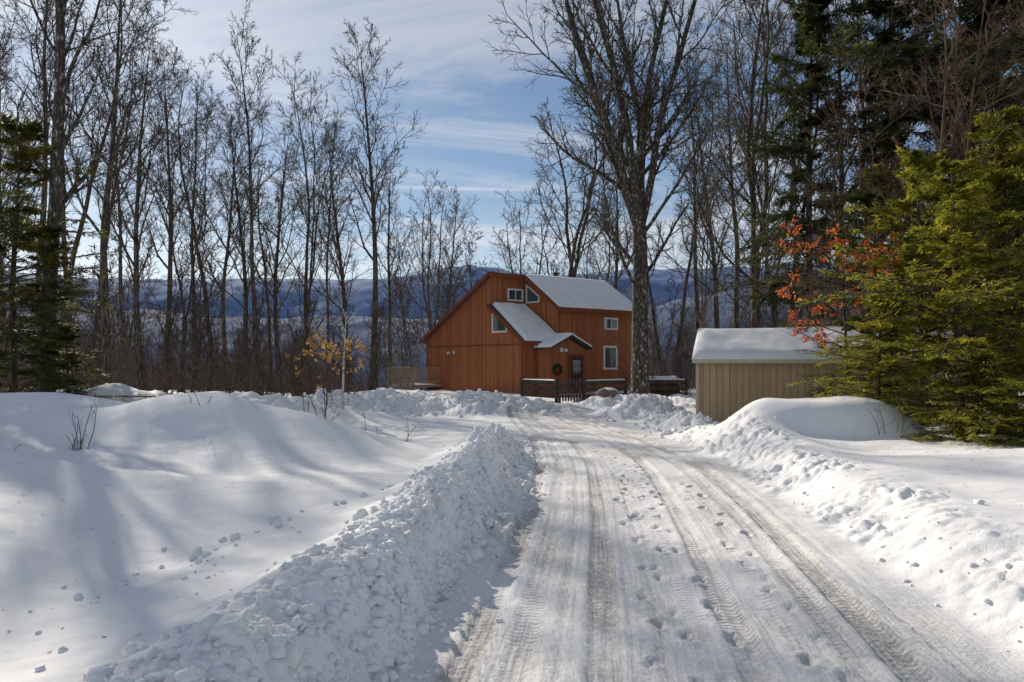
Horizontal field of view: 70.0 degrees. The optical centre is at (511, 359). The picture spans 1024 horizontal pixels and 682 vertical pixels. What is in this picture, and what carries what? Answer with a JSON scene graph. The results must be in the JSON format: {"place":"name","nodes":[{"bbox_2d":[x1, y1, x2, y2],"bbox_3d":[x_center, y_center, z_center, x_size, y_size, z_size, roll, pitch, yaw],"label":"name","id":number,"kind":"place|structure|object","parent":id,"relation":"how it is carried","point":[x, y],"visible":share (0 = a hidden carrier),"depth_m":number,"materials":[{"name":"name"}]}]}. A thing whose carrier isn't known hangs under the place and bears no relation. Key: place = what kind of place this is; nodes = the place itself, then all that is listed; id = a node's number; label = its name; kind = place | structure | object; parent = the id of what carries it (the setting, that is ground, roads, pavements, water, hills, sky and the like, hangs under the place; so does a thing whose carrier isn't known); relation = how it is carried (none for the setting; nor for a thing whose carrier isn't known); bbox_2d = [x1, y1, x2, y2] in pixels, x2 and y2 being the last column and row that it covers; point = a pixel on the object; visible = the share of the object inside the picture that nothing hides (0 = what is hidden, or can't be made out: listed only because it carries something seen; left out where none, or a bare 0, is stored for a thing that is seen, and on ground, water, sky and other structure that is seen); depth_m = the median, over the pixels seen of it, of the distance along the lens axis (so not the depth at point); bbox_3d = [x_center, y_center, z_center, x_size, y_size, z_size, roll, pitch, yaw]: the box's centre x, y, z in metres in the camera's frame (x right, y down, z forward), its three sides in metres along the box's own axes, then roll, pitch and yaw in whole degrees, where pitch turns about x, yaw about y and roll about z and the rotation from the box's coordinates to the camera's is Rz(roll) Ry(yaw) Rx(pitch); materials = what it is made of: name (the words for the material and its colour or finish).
{"place":"outdoors","nodes":[
{"label":"outdoors","id":0,"kind":"place"},
{"bbox_2d":[3,260,930,319],"bbox_3d":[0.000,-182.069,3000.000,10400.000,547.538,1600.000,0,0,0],"label":"mountain","id":1,"kind":"structure","parent":0,"point":[659,278],"depth_m":2610.11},
{"bbox_2d":[0,280,1018,391],"bbox_3d":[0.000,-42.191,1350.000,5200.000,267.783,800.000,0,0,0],"label":"hill","id":2,"kind":"structure","parent":0,"point":[664,314],"depth_m":1170.45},
{"bbox_2d":[0,0,1021,279],"label":"sky","id":3,"kind":"structure","parent":0,"point":[477,110],"materials":[{"name":"blue"}]},
{"bbox_2d":[0,383,1023,681],"bbox_3d":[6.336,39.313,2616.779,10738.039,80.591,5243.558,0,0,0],"label":"snow ground","id":4,"kind":"structure","parent":0,"point":[690,557],"depth_m":6.77,"materials":[{"name":"snow"}]},
{"bbox_2d":[0,25,23,392],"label":"bare tree","id":5,"kind":"object","parent":4,"relation":"on","point":[5,380],"visible":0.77,"depth_m":28.12,"materials":[{"name":"brown plant"}]},
{"bbox_2d":[0,28,48,349],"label":"bare tree","id":6,"kind":"object","parent":4,"relation":"on","point":[7,205],"visible":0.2,"depth_m":39.94,"materials":[{"name":"brown plant"}]},
{"bbox_2d":[0,298,50,392],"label":"hemlock tree","id":7,"kind":"object","parent":4,"relation":"on","point":[3,338],"visible":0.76,"depth_m":18.80,"materials":[{"name":"green plant"}]},
{"bbox_2d":[0,0,81,265],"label":"bare tree","id":8,"kind":"object","parent":4,"relation":"on","point":[6,43],"visible":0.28,"depth_m":51.63,"materials":[{"name":"brown plant"}]},
{"bbox_2d":[0,112,126,392],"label":"hemlock tree","id":9,"kind":"object","parent":4,"relation":"on","point":[26,136],"visible":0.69,"depth_m":21.93,"materials":[{"name":"green plant"}]},
{"bbox_2d":[0,0,135,389],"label":"bare tree","id":10,"kind":"object","parent":4,"relation":"on","point":[46,122],"visible":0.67,"depth_m":30.27,"materials":[{"name":"brown plant"}]},
{"bbox_2d":[0,0,136,391],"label":"bare tree","id":11,"kind":"object","parent":4,"relation":"on","point":[57,202],"visible":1,"depth_m":22.11,"materials":[{"name":"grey plant"}]},
{"bbox_2d":[2,0,134,369],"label":"bare tree","id":12,"kind":"object","parent":4,"relation":"on","point":[64,238],"visible":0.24,"depth_m":44.61,"materials":[{"name":"brown plant"}]},
{"bbox_2d":[19,325,126,398],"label":"hemlock tree","id":13,"kind":"object","parent":4,"relation":"on","point":[73,358],"visible":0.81,"depth_m":19.16,"materials":[{"name":"green plant"}]},
{"bbox_2d":[0,224,163,402],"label":"hemlock tree","id":14,"kind":"object","parent":4,"relation":"on","point":[51,250],"visible":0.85,"depth_m":20.06,"materials":[{"name":"green plant"}]},
{"bbox_2d":[65,399,100,449],"bbox_3d":[-6.807,1.134,11.623,0.494,1.015,0.558,0,0,-29],"label":"bare shrub","id":15,"kind":"object","parent":4,"relation":"on","point":[74,444],"visible":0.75,"depth_m":11.60,"materials":[{"name":"brown plant"}]},
{"bbox_2d":[14,0,174,383],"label":"bare tree","id":16,"kind":"object","parent":4,"relation":"on","point":[105,328],"visible":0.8,"depth_m":32.93,"materials":[{"name":"grey plant"}]},
{"bbox_2d":[49,0,188,390],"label":"bare tree","id":17,"kind":"object","parent":4,"relation":"on","point":[135,273],"visible":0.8,"depth_m":35.84,"materials":[{"name":"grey plant"}]},
{"bbox_2d":[55,0,197,384],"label":"bare tree","id":18,"kind":"object","parent":4,"relation":"on","point":[81,226],"visible":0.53,"depth_m":36.34,"materials":[{"name":"brown plant"}]},
{"bbox_2d":[83,34,179,383],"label":"bare tree","id":19,"kind":"object","parent":4,"relation":"on","point":[121,309],"visible":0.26,"depth_m":60.03,"materials":[{"name":"brown plant"}]},
{"bbox_2d":[88,24,185,383],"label":"bare tree","id":20,"kind":"object","parent":4,"relation":"on","point":[118,183],"visible":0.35,"depth_m":52.36,"materials":[{"name":"brown plant"}]},
{"bbox_2d":[119,59,229,390],"bbox_3d":[-18.654,-7.262,40.790,4.827,18.865,5.268,0,0,39],"label":"bare tree","id":21,"kind":"object","parent":4,"relation":"on","point":[191,212],"visible":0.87,"depth_m":40.24,"materials":[{"name":"brown plant"}]},
{"bbox_2d":[120,39,228,389],"bbox_3d":[-23.870,-9.675,50.541,6.889,24.230,7.652,1,-1,-40],"label":"bare tree","id":22,"kind":"object","parent":4,"relation":"on","point":[169,267],"visible":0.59,"depth_m":50.02,"materials":[{"name":"brown plant"}]},
{"bbox_2d":[144,52,227,388],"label":"bare tree","id":23,"kind":"object","parent":4,"relation":"on","point":[197,96],"visible":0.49,"depth_m":54.40,"materials":[{"name":"grey plant"}]},
{"bbox_2d":[139,85,260,391],"bbox_3d":[-19.443,-7.485,45.196,6.999,19.276,5.830,0,0,-30],"label":"bare tree","id":24,"kind":"object","parent":4,"relation":"on","point":[185,323],"visible":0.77,"depth_m":44.49,"materials":[{"name":"brown plant"}]},
{"bbox_2d":[179,95,266,388],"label":"bare tree","id":25,"kind":"object","parent":4,"relation":"on","point":[223,319],"visible":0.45,"depth_m":65.92,"materials":[{"name":"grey plant"}]},
{"bbox_2d":[169,85,292,390],"bbox_3d":[-18.374,-7.936,48.340,7.160,20.402,6.730,2,1,37],"label":"bare tree","id":26,"kind":"object","parent":4,"relation":"on","point":[246,291],"visible":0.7,"depth_m":47.41,"materials":[{"name":"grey plant"}]},
{"bbox_2d":[218,155,294,391],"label":"bare tree","id":27,"kind":"object","parent":4,"relation":"on","point":[264,261],"visible":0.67,"depth_m":50.31,"materials":[{"name":"grey plant"}]},
{"bbox_2d":[214,0,319,395],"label":"bare tree","id":28,"kind":"object","parent":4,"relation":"on","point":[249,152],"visible":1,"depth_m":41.91,"materials":[{"name":"grey plant"}]},
{"bbox_2d":[220,94,328,392],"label":"bare tree","id":29,"kind":"object","parent":4,"relation":"on","point":[275,291],"visible":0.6,"depth_m":56.72,"materials":[{"name":"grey plant"}]},
{"bbox_2d":[260,46,342,391],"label":"bare tree","id":30,"kind":"object","parent":4,"relation":"on","point":[305,163],"visible":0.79,"depth_m":50.71,"materials":[{"name":"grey plant"}]},
{"bbox_2d":[249,67,363,394],"bbox_3d":[-11.832,-7.611,43.907,5.675,19.954,6.945,0,0,6],"label":"bare tree","id":31,"kind":"object","parent":4,"relation":"on","point":[314,246],"visible":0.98,"depth_m":43.91,"materials":[{"name":"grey plant"}]},
{"bbox_2d":[298,375,338,420],"bbox_3d":[-3.554,0.736,13.473,0.845,0.992,0.619,0,0,0],"label":"bare shrub","id":32,"kind":"object","parent":4,"relation":"on","point":[324,414],"visible":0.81,"depth_m":13.54,"materials":[{"name":"brown plant"}]},
{"bbox_2d":[258,95,379,390],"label":"bare tree","id":33,"kind":"object","parent":4,"relation":"on","point":[339,259],"visible":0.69,"depth_m":56.19,"materials":[{"name":"grey plant"}]},
{"bbox_2d":[294,121,351,389],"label":"bare tree","id":34,"kind":"object","parent":4,"relation":"on","point":[327,314],"visible":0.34,"depth_m":69.37,"materials":[{"name":"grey plant"}]},
{"bbox_2d":[284,327,366,405],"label":"beech sapling","id":35,"kind":"object","parent":4,"relation":"on","point":[326,354],"visible":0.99,"depth_m":25.28,"materials":[{"name":"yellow plant"}]},
{"bbox_2d":[340,309,357,408],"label":"birch sapling","id":36,"kind":"object","parent":4,"relation":"on","point":[342,396],"visible":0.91,"depth_m":26.25,"materials":[{"name":"grey plant"}]},
{"bbox_2d":[318,16,427,390],"bbox_3d":[-8.978,-9.587,46.422,6.649,23.386,7.386,-1,0,-17],"label":"bare tree","id":37,"kind":"object","parent":4,"relation":"on","point":[374,203],"visible":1,"depth_m":45.51,"materials":[{"name":"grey plant"}]},
{"bbox_2d":[349,141,425,388],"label":"bare tree","id":38,"kind":"object","parent":4,"relation":"on","point":[389,248],"visible":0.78,"depth_m":59.88,"materials":[{"name":"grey plant"}]},
{"bbox_2d":[388,367,440,389],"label":"deck","id":39,"kind":"structure","parent":4,"relation":"on","point":[414,384],"depth_m":48.78,"materials":[{"name":"brown wood"}]},
{"bbox_2d":[378,168,475,345],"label":"bare tree","id":40,"kind":"object","parent":4,"relation":"on","point":[423,258],"visible":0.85,"depth_m":73.52,"materials":[{"name":"grey plant"}]},
{"bbox_2d":[0,245,864,397],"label":"undergrowth","id":41,"kind":"object","parent":4,"relation":"on","point":[237,378],"visible":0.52,"depth_m":39.96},
{"bbox_2d":[411,182,480,319],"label":"bare tree","id":42,"kind":"object","parent":4,"relation":"on","point":[454,237],"visible":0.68,"depth_m":79.67,"materials":[{"name":"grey plant"}]},
{"bbox_2d":[427,277,536,393],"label":"house wall","id":43,"kind":"structure","parent":4,"relation":"on","point":[483,368],"depth_m":45.54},
{"bbox_2d":[3,221,962,391],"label":"distant trees","id":44,"kind":"object","parent":4,"relation":"on","point":[448,295],"visible":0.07,"depth_m":67.41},
{"bbox_2d":[7,387,1021,681],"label":"snow chunks","id":45,"kind":"object","parent":4,"relation":"on","point":[285,651],"visible":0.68,"depth_m":4.42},
{"bbox_2d":[485,188,568,276],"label":"bare tree","id":46,"kind":"object","parent":4,"relation":"on","point":[508,249],"visible":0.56,"depth_m":83.18,"materials":[{"name":"grey plant"}]},
{"bbox_2d":[537,339,584,393],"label":"entry wall","id":47,"kind":"structure","parent":4,"relation":"on","point":[548,360],"depth_m":42.13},
{"bbox_2d":[533,335,571,348],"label":"entry roof","id":48,"kind":"structure","parent":47,"relation":"on","point":[554,345],"depth_m":41.65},
{"bbox_2d":[533,332,571,347],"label":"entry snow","id":49,"kind":"structure","parent":48,"relation":"on","point":[553,339],"depth_m":41.86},
{"bbox_2d":[571,357,581,391],"bbox_3d":[3.753,0.875,42.669,0.900,2.050,0.072,0,0,-37],"label":"door","id":50,"kind":"structure","parent":47,"relation":"in","point":[575,376],"depth_m":42.62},
{"bbox_2d":[525,281,631,389],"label":"house wall","id":51,"kind":"structure","parent":4,"relation":"on","point":[586,327],"depth_m":45.43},
{"bbox_2d":[422,272,520,342],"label":"roof back","id":52,"kind":"structure","parent":51,"relation":"on","point":[469,296],"depth_m":46.88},
{"bbox_2d":[419,272,488,343],"bbox_3d":[-3.937,-3.168,47.543,0.050,4.264,8.350,0,0,-37],"label":"rake back","id":53,"kind":"object","parent":52,"relation":"attached to","point":[455,306],"visible":1,"depth_m":47.20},
{"bbox_2d":[488,304,524,340],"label":"roof","id":54,"kind":"structure","parent":51,"relation":"attached to","point":[500,315],"depth_m":43.25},
{"bbox_2d":[487,304,523,344],"bbox_3d":[-0.444,-2.088,42.919,0.050,2.544,3.600,0,0,-37],"label":"rake","id":55,"kind":"object","parent":54,"relation":"attached to","point":[499,318],"visible":1,"depth_m":42.87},
{"bbox_2d":[492,302,555,340],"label":"snow on lower roof","id":56,"kind":"structure","parent":54,"relation":"on","point":[526,322],"depth_m":43.44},
{"bbox_2d":[489,272,631,344],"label":"fascia","id":57,"kind":"structure","parent":51,"relation":"attached to","point":[503,275],"depth_m":44.67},
{"bbox_2d":[523,275,559,310],"bbox_3d":[1.754,-4.066,44.455,0.050,2.429,3.420,0,0,-37],"label":"rake","id":58,"kind":"object","parent":57,"relation":"attached to","point":[544,295],"visible":1,"depth_m":44.37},
{"bbox_2d":[526,274,631,310],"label":"snow on main roof","id":59,"kind":"structure","parent":57,"relation":"attached to","point":[559,291],"depth_m":46.09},
{"bbox_2d":[603,346,616,369],"bbox_3d":[6.191,-0.100,46.086,1.200,1.500,0.070,0,0,-37],"label":"window frame","id":60,"kind":"object","parent":51,"relation":"attached to","point":[604,347],"visible":0.93,"depth_m":45.87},
{"bbox_2d":[605,348,615,367],"bbox_3d":[6.185,-0.100,46.094,0.960,1.260,0.001,0,0,-37],"label":"window glass","id":61,"kind":"object","parent":60,"relation":"attached to","point":[611,361],"visible":1,"depth_m":46.11,"materials":[{"name":"grey"}]},
{"bbox_2d":[509,74,651,296],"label":"bare tree","id":62,"kind":"object","parent":4,"relation":"on","point":[572,272],"visible":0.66,"depth_m":56.70,"materials":[{"name":"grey plant"}]},
{"bbox_2d":[520,377,686,402],"bbox_3d":[4.279,1.620,34.078,7.946,1.520,2.294,0,0,5],"label":"wooden fence","id":63,"kind":"object","parent":4,"relation":"on","point":[583,388],"visible":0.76,"depth_m":33.93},
{"bbox_2d":[595,388,618,397],"bbox_3d":[4.031,1.535,30.601,1.113,0.664,0.776,0,0,0],"label":"boulder","id":64,"kind":"object","parent":4,"relation":"on","point":[603,392],"visible":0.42,"depth_m":30.29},
{"bbox_2d":[561,167,656,327],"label":"bare tree","id":65,"kind":"object","parent":4,"relation":"on","point":[586,268],"visible":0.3,"depth_m":66.06,"materials":[{"name":"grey plant"}]},
{"bbox_2d":[481,0,745,394],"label":"maple tree","id":66,"kind":"object","parent":4,"relation":"on","point":[636,196],"visible":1,"depth_m":31.35,"materials":[{"name":"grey plant"}]},
{"bbox_2d":[580,119,657,289],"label":"bare tree","id":67,"kind":"object","parent":4,"relation":"on","point":[616,261],"visible":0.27,"depth_m":62.01,"materials":[{"name":"grey plant"}]},
{"bbox_2d":[582,148,662,375],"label":"bare tree","id":68,"kind":"object","parent":4,"relation":"on","point":[653,314],"visible":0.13,"depth_m":60.27,"materials":[{"name":"grey plant"}]},
{"bbox_2d":[625,47,750,328],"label":"bare tree","id":69,"kind":"object","parent":4,"relation":"on","point":[716,306],"visible":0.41,"depth_m":56.00,"materials":[{"name":"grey plant"}]},
{"bbox_2d":[664,140,745,380],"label":"bare tree","id":70,"kind":"object","parent":4,"relation":"on","point":[703,312],"visible":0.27,"depth_m":73.95,"materials":[{"name":"grey plant"}]},
{"bbox_2d":[659,9,762,329],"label":"bare tree","id":71,"kind":"object","parent":4,"relation":"on","point":[696,292],"visible":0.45,"depth_m":45.32,"materials":[{"name":"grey plant"}]},
{"bbox_2d":[672,68,759,375],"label":"bare tree","id":72,"kind":"object","parent":4,"relation":"on","point":[689,264],"visible":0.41,"depth_m":51.43,"materials":[{"name":"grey plant"}]},
{"bbox_2d":[685,13,789,327],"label":"bare tree","id":73,"kind":"object","parent":4,"relation":"on","point":[735,306],"visible":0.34,"depth_m":59.85,"materials":[{"name":"grey plant"}]},
{"bbox_2d":[650,0,837,327],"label":"bare tree","id":74,"kind":"object","parent":4,"relation":"on","point":[755,271],"visible":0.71,"depth_m":36.69,"materials":[{"name":"grey plant"}]},
{"bbox_2d":[719,105,790,278],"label":"bare tree","id":75,"kind":"object","parent":4,"relation":"on","point":[747,198],"visible":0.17,"depth_m":72.23,"materials":[{"name":"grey plant"}]},
{"bbox_2d":[678,0,846,327],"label":"bare tree","id":76,"kind":"object","parent":4,"relation":"on","point":[774,313],"visible":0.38,"depth_m":41.64,"materials":[{"name":"plant"}]},
{"bbox_2d":[710,0,893,327],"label":"hemlock tree","id":77,"kind":"object","parent":4,"relation":"on","point":[811,21],"visible":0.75,"depth_m":31.27,"materials":[{"name":"green plant"}]},
{"bbox_2d":[743,0,861,320],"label":"bare tree","id":78,"kind":"object","parent":4,"relation":"on","point":[783,97],"visible":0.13,"depth_m":49.93,"materials":[{"name":"plant"}]},
{"bbox_2d":[752,0,873,323],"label":"bare tree","id":79,"kind":"object","parent":4,"relation":"on","point":[803,205],"visible":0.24,"depth_m":32.87,"materials":[{"name":"plant"}]},
{"bbox_2d":[752,93,890,326],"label":"tree","id":80,"kind":"object","parent":4,"relation":"on","point":[831,223],"visible":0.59,"depth_m":24.08,"materials":[{"name":"brown plant"}]},
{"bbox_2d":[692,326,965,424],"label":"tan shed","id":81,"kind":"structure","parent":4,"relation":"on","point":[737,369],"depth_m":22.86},
{"bbox_2d":[774,214,904,395],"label":"beech tree","id":82,"kind":"object","parent":4,"relation":"on","point":[842,268],"visible":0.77,"depth_m":16.96,"materials":[{"name":"orange plant"}]},
{"bbox_2d":[731,35,963,398],"bbox_3d":[9.343,-3.538,20.046,4.704,11.174,5.008,0,0,-28],"label":"bare tree","id":83,"kind":"object","parent":4,"relation":"on","point":[859,161],"visible":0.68,"depth_m":20.29,"materials":[{"name":"brown plant"}]},
{"bbox_2d":[762,159,969,401],"bbox_3d":[9.136,-1.528,19.710,4.957,7.405,5.973,0,0,22],"label":"hemlock tree","id":84,"kind":"object","parent":4,"relation":"on","point":[863,197],"visible":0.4,"depth_m":19.52,"materials":[{"name":"green plant"}]},
{"bbox_2d":[718,0,1015,326],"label":"hemlock tree","id":85,"kind":"object","parent":4,"relation":"on","point":[877,9],"visible":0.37,"depth_m":28.74,"materials":[{"name":"green plant"}]},
{"bbox_2d":[796,0,941,324],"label":"bare tree","id":86,"kind":"object","parent":4,"relation":"on","point":[841,177],"visible":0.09,"depth_m":36.09,"materials":[{"name":"plant"}]},
{"bbox_2d":[814,0,938,270],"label":"bare tree","id":87,"kind":"object","parent":4,"relation":"on","point":[885,25],"visible":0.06,"depth_m":34.27,"materials":[{"name":"plant"}]},
{"bbox_2d":[786,275,992,424],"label":"hemlock tree","id":88,"kind":"object","parent":4,"relation":"on","point":[879,374],"visible":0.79,"depth_m":14.29,"materials":[{"name":"green plant"}]},
{"bbox_2d":[794,155,1023,446],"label":"hemlock tree","id":89,"kind":"object","parent":4,"relation":"on","point":[949,198],"visible":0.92,"depth_m":13.12,"materials":[{"name":"green plant"}]},
{"bbox_2d":[836,0,981,309],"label":"tree","id":90,"kind":"object","parent":4,"relation":"on","point":[933,123],"visible":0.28,"depth_m":25.91,"materials":[{"name":"brown plant"}]},
{"bbox_2d":[796,0,1023,414],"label":"hemlock tree","id":91,"kind":"object","parent":4,"relation":"on","point":[934,63],"visible":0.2,"depth_m":25.89,"materials":[{"name":"green plant"}]},
{"bbox_2d":[812,146,1023,428],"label":"hemlock tree","id":92,"kind":"object","parent":4,"relation":"on","point":[908,251],"visible":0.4,"depth_m":15.95,"materials":[{"name":"green plant"}]},
{"bbox_2d":[839,0,1023,322],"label":"bare tree","id":93,"kind":"object","parent":4,"relation":"on","point":[940,96],"visible":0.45,"depth_m":19.16,"materials":[{"name":"brown plant"}]},
{"bbox_2d":[841,0,1023,424],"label":"bare tree","id":94,"kind":"object","parent":4,"relation":"on","point":[955,123],"visible":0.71,"depth_m":16.35,"materials":[{"name":"brown plant"}]},
{"bbox_2d":[847,0,1023,387],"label":"hemlock tree","id":95,"kind":"object","parent":4,"relation":"on","point":[967,91],"visible":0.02,"depth_m":30.70,"materials":[{"name":"green plant"}]},
{"bbox_2d":[861,0,1023,423],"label":"bare tree","id":96,"kind":"object","parent":4,"relation":"on","point":[974,79],"visible":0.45,"depth_m":17.16,"materials":[{"name":"brown plant"}]},
{"bbox_2d":[866,105,1023,422],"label":"hemlock tree","id":97,"kind":"object","parent":4,"relation":"on","point":[998,178],"visible":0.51,"depth_m":15.39,"materials":[{"name":"green plant"}]},
{"bbox_2d":[879,354,1023,446],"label":"hemlock tree","id":98,"kind":"object","parent":4,"relation":"on","point":[979,360],"visible":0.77,"depth_m":12.40,"materials":[{"name":"green plant"}]},
{"bbox_2d":[900,0,1015,325],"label":"bare tree","id":99,"kind":"object","parent":4,"relation":"on","point":[935,36],"visible":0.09,"depth_m":30.35,"materials":[{"name":"plant"}]},
{"bbox_2d":[901,129,1023,424],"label":"hemlock tree","id":100,"kind":"object","parent":4,"relation":"on","point":[1001,274],"visible":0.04,"depth_m":17.41,"materials":[{"name":"green plant"}]},
{"bbox_2d":[928,334,1023,447],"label":"hemlock tree","id":101,"kind":"object","parent":4,"relation":"on","point":[1016,384],"visible":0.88,"depth_m":11.67,"materials":[{"name":"green plant"}]},
{"bbox_2d":[930,165,1023,442],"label":"hemlock tree","id":102,"kind":"object","parent":4,"relation":"on","point":[1017,259],"visible":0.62,"depth_m":12.41,"materials":[{"name":"green plant"}]},
{"bbox_2d":[930,0,1023,359],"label":"hemlock tree","id":103,"kind":"object","parent":4,"relation":"on","point":[992,67],"visible":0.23,"depth_m":21.76,"materials":[{"name":"green plant"}]},
{"bbox_2d":[936,0,1023,307],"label":"tree","id":104,"kind":"object","parent":4,"relation":"on","point":[1000,105],"visible":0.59,"depth_m":15.54,"materials":[{"name":"brown plant"}]},
{"bbox_2d":[957,30,1023,413],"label":"tree","id":105,"kind":"object","parent":4,"relation":"on","point":[1008,41],"visible":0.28,"depth_m":17.09,"materials":[{"name":"brown plant"}]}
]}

